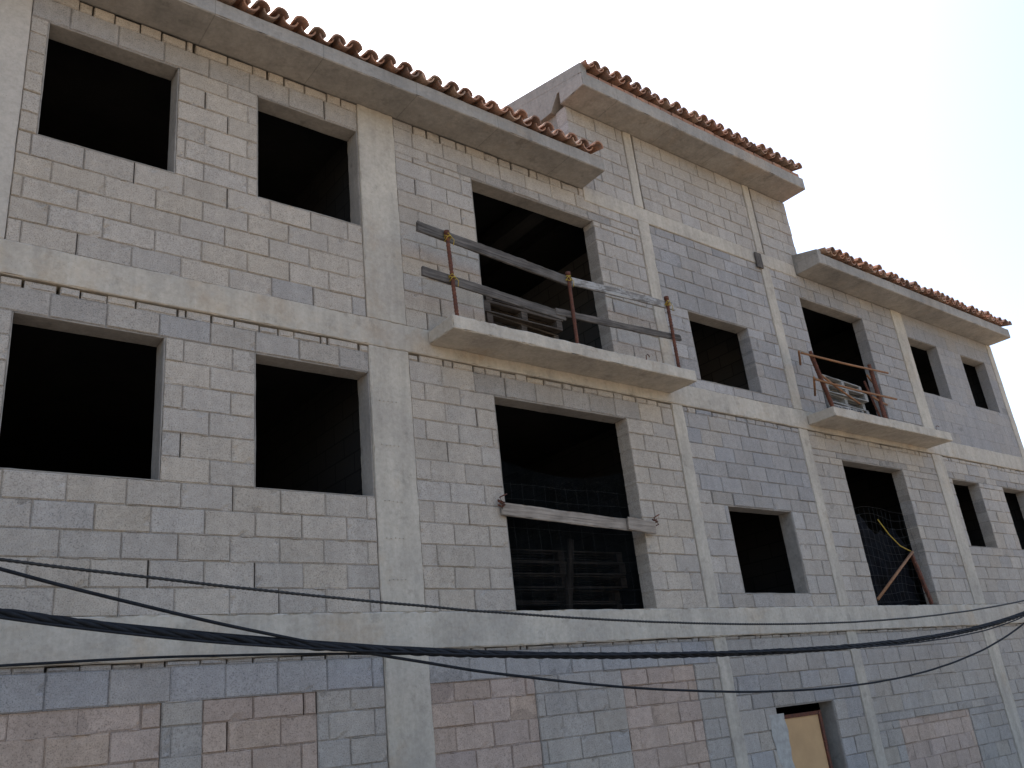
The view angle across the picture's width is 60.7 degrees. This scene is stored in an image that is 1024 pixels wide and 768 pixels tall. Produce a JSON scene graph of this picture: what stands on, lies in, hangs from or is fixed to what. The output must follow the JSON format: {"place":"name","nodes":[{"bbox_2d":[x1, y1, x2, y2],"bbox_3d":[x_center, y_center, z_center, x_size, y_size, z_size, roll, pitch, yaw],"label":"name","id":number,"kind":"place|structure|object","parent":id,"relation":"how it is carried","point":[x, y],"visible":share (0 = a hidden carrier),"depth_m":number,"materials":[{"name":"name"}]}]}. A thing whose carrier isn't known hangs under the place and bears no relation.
{"place":"outdoors","nodes":[
{"label":"outdoors","id":0,"kind":"place"},
{"bbox_2d":[0,608,1023,658],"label":"cable","id":1,"kind":"object","parent":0,"point":[86,623],"visible":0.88,"depth_m":6.62,"materials":[{"name":"black rubber"}]},
{"bbox_2d":[0,652,805,666],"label":"cable","id":2,"kind":"object","parent":1,"relation":"attached to","point":[133,658],"visible":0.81,"depth_m":5.60,"materials":[{"name":"black rubber"}]},
{"bbox_2d":[0,567,1023,692],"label":"cable","id":3,"kind":"object","parent":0,"point":[39,579],"visible":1,"depth_m":6.63,"materials":[{"name":"black rubber"}]},
{"bbox_2d":[0,558,1023,624],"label":"cable","id":4,"kind":"object","parent":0,"point":[255,589],"visible":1,"depth_m":6.77,"materials":[{"name":"rubber"}]},
{"bbox_2d":[0,616,1023,655],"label":"cable","id":5,"kind":"object","parent":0,"point":[184,639],"visible":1,"depth_m":6.54,"materials":[{"name":"black rubber"}]},
{"bbox_2d":[103,614,1014,651],"bbox_3d":[2.957,2.391,9.684,21.952,1.083,0.014,10,-27,-37],"label":"cable","id":6,"kind":"object","parent":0,"point":[317,640],"visible":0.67,"depth_m":6.05,"materials":[{"name":"black rubber"}]},
{"bbox_2d":[248,0,1023,446],"label":"sky","id":7,"kind":"structure","parent":0,"point":[903,120],"materials":[{"name":"white"}]},
{"label":"ground","id":8,"kind":"structure","parent":0,"visible":0},
{"bbox_2d":[0,0,1023,767],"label":"unfinished building","id":9,"kind":"structure","parent":8,"relation":"on","point":[242,344],"depth_m":9.34,"materials":[{"name":"concrete"}]},
{"bbox_2d":[416,220,681,367],"bbox_3d":[0.636,-0.930,10.130,3.976,1.092,0.106,10,-27,-37],"label":"balcony guardrail","id":10,"kind":"object","parent":9,"relation":"on","point":[454,282],"visible":1,"depth_m":9.93,"materials":[{"name":"wood"}]},
{"bbox_2d":[564,539,573,609],"bbox_3d":[0.631,2.109,9.619,0.092,0.823,0.061,21,-32,-32],"label":"upright timber","id":11,"kind":"object","parent":9,"relation":"on","point":[569,583],"visible":0.73,"depth_m":9.56,"materials":[{"name":"brown wood"}]},
{"bbox_2d":[501,502,637,531],"bbox_3d":[0.674,1.456,9.507,1.973,0.154,0.041,13,-28,-36],"label":"batten","id":12,"kind":"object","parent":9,"relation":"attached to","point":[545,514],"visible":0.98,"depth_m":9.40,"materials":[{"name":"grey wood"}]},
{"bbox_2d":[497,493,506,506],"bbox_3d":[-0.103,1.193,8.952,0.121,0.153,0.055,10,-27,-37],"label":"wire twist","id":13,"kind":"object","parent":12,"relation":"attached to","point":[500,502],"visible":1,"depth_m":8.94,"materials":[{"name":"metal"}]},
{"bbox_2d":[627,517,656,533],"bbox_3d":[1.493,1.630,10.066,0.444,0.156,0.035,15,-29,-35],"label":"batten","id":14,"kind":"object","parent":12,"relation":"attached to","point":[641,525],"visible":1,"depth_m":10.04,"materials":[{"name":"grey wood"}]},
{"bbox_2d":[516,602,622,610],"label":"wooden pallet","id":15,"kind":"object","parent":9,"relation":"on","point":[537,606],"visible":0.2,"depth_m":9.73,"materials":[{"name":"wood"}]},
{"bbox_2d":[515,589,620,602],"bbox_3d":[0.266,2.477,9.908,1.856,0.142,0.903,12,-28,-39],"label":"wooden pallet","id":16,"kind":"object","parent":15,"relation":"on","point":[557,596],"visible":0.29,"depth_m":10.01,"materials":[{"name":"wood"}]},
{"bbox_2d":[513,575,627,589],"bbox_3d":[0.321,2.323,9.920,1.853,0.141,0.903,9,-26,-35],"label":"wooden pallet","id":17,"kind":"object","parent":16,"relation":"on","point":[618,581],"visible":0.27,"depth_m":9.82,"materials":[{"name":"wood"}]},
{"bbox_2d":[512,561,625,575],"bbox_3d":[0.304,2.182,9.942,1.854,0.142,0.904,9,-26,-34],"label":"wooden pallet","id":18,"kind":"object","parent":17,"relation":"on","point":[587,569],"visible":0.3,"depth_m":9.84,"materials":[{"name":"wood"}]},
{"bbox_2d":[510,549,619,562],"bbox_3d":[0.287,2.072,10.047,1.854,0.142,0.903,10,-26,-36],"label":"wooden pallet","id":19,"kind":"object","parent":18,"relation":"on","point":[555,555],"visible":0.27,"depth_m":9.89,"materials":[{"name":"wood"}]},
{"bbox_2d":[502,460,640,610],"bbox_3d":[0.628,1.668,9.692,1.990,1.640,0.040,10,-27,-37],"label":"shade net","id":20,"kind":"object","parent":9,"relation":"attached to","point":[568,493],"visible":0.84,"depth_m":9.58,"materials":[{"name":"black fabric"}]},
{"bbox_2d":[505,483,644,604],"bbox_3d":[0.676,1.757,9.584,1.934,1.306,0.053,10,-27,-37],"label":"wire mesh","id":21,"kind":"object","parent":9,"relation":"attached to","point":[572,548],"visible":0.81,"depth_m":9.60,"materials":[{"name":"grey metal"}]},
{"bbox_2d":[754,252,763,268],"bbox_3d":[3.932,-1.969,13.929,0.163,0.272,0.030,10,-27,-37],"label":"wood offcut","id":22,"kind":"object","parent":9,"relation":"attached to","point":[759,261],"visible":1,"depth_m":13.91,"materials":[{"name":"grey wood"}]},
{"bbox_2d":[784,710,832,767],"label":"door frame","id":23,"kind":"structure","parent":9,"relation":"attached to","point":[808,741],"depth_m":10.81,"materials":[{"name":"wood"}]},
{"bbox_2d":[785,714,828,767],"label":"door panel","id":24,"kind":"structure","parent":23,"relation":"in","point":[805,735],"depth_m":10.78,"materials":[{"name":"beige wood"}]},
{"bbox_2d":[798,350,896,418],"bbox_3d":[5.156,0.072,13.672,2.539,0.957,0.440,10,-27,-37],"label":"balcony guardrail","id":25,"kind":"object","parent":9,"relation":"on","point":[872,379],"visible":0.97,"depth_m":13.54,"materials":[{"name":"metal"}]},
{"bbox_2d":[855,514,919,605],"bbox_3d":[5.764,2.691,13.709,1.582,1.568,0.204,9,-26,-35],"label":"safety netting","id":26,"kind":"object","parent":9,"relation":"hanging from","point":[908,597],"visible":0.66,"depth_m":13.70,"materials":[{"name":"black fabric"}]},
{"bbox_2d":[855,506,928,601],"bbox_3d":[5.841,2.628,13.515,1.734,1.453,0.049,10,-27,-37],"label":"wire mesh","id":27,"kind":"object","parent":9,"relation":"attached to","point":[891,553],"visible":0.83,"depth_m":13.52,"materials":[{"name":"grey metal"}]},
{"bbox_2d":[877,519,910,551],"bbox_3d":[5.988,2.378,13.689,0.729,0.502,0.028,9,-26,-35],"label":"rope","id":28,"kind":"object","parent":27,"relation":"hanging from","point":[892,537],"visible":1,"depth_m":13.62,"materials":[{"name":"fabric"}]},
{"bbox_2d":[876,551,913,600],"bbox_3d":[5.804,2.882,13.227,1.441,0.779,0.044,11,-27,-38],"label":"ochre pole","id":29,"kind":"object","parent":9,"relation":"attached to","point":[883,591],"visible":1,"depth_m":13.16,"materials":[{"name":"brown wood"}]},
{"bbox_2d":[911,553,933,604],"bbox_3d":[6.428,3.048,13.738,0.070,0.837,0.059,-8,-15,-42],"label":"timber prop","id":30,"kind":"object","parent":9,"relation":"on","point":[921,577],"visible":0.99,"depth_m":13.71,"materials":[{"name":"wood"}]},
{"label":"wooden pallet","id":31,"kind":"object","parent":9,"relation":"on","visible":0},
{"bbox_2d":[828,403,863,412],"bbox_3d":[5.340,0.429,13.927,0.983,0.150,0.040,10,-26,-37],"label":"stencilled board","id":32,"kind":"object","parent":31,"relation":"attached to","point":[849,408],"visible":0.34,"depth_m":13.96,"materials":[{"name":"grey wood"}]},
{"bbox_2d":[825,400,868,413],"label":"wooden pallet","id":33,"kind":"object","parent":31,"relation":"on","point":[840,404],"visible":0.05,"depth_m":14.12,"materials":[{"name":"grey wood"}]},
{"bbox_2d":[823,393,865,409],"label":"wooden pallet","id":34,"kind":"object","parent":33,"relation":"on","point":[845,401],"visible":0.1,"depth_m":14.25,"materials":[{"name":"grey wood"}]},
{"bbox_2d":[821,384,868,403],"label":"wooden pallet","id":35,"kind":"object","parent":34,"relation":"on","point":[862,398],"visible":0.2,"depth_m":14.32,"materials":[{"name":"grey wood"}]},
{"bbox_2d":[822,374,861,400],"bbox_3d":[5.106,0.157,14.574,1.253,0.142,0.902,12,-28,-40],"label":"wooden pallet","id":36,"kind":"object","parent":35,"relation":"on","point":[841,382],"visible":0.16,"depth_m":14.32,"materials":[{"name":"grey wood"}]},
{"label":"wooden pallet","id":37,"kind":"object","parent":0,"visible":0},
{"bbox_2d":[485,312,558,338],"bbox_3d":[-0.162,-0.496,10.589,1.204,0.142,0.902,14,-29,-43],"label":"wooden pallet","id":38,"kind":"object","parent":37,"relation":"on","point":[490,318],"visible":0.1,"depth_m":10.28,"materials":[{"name":"grey wood"}]},
{"bbox_2d":[484,300,562,333],"bbox_3d":[-0.133,-0.649,10.596,1.204,0.141,0.902,11,-27,-38],"label":"wooden pallet","id":39,"kind":"object","parent":38,"relation":"on","point":[522,316],"visible":0.27,"depth_m":10.32,"materials":[{"name":"grey wood"}]},
{"bbox_2d":[483,295,562,326],"bbox_3d":[-0.122,-0.768,10.685,1.202,0.142,0.904,11,-27,-38],"label":"wooden pallet","id":40,"kind":"object","parent":39,"relation":"on","point":[486,298],"visible":0.1,"depth_m":10.37,"materials":[{"name":"grey wood"}]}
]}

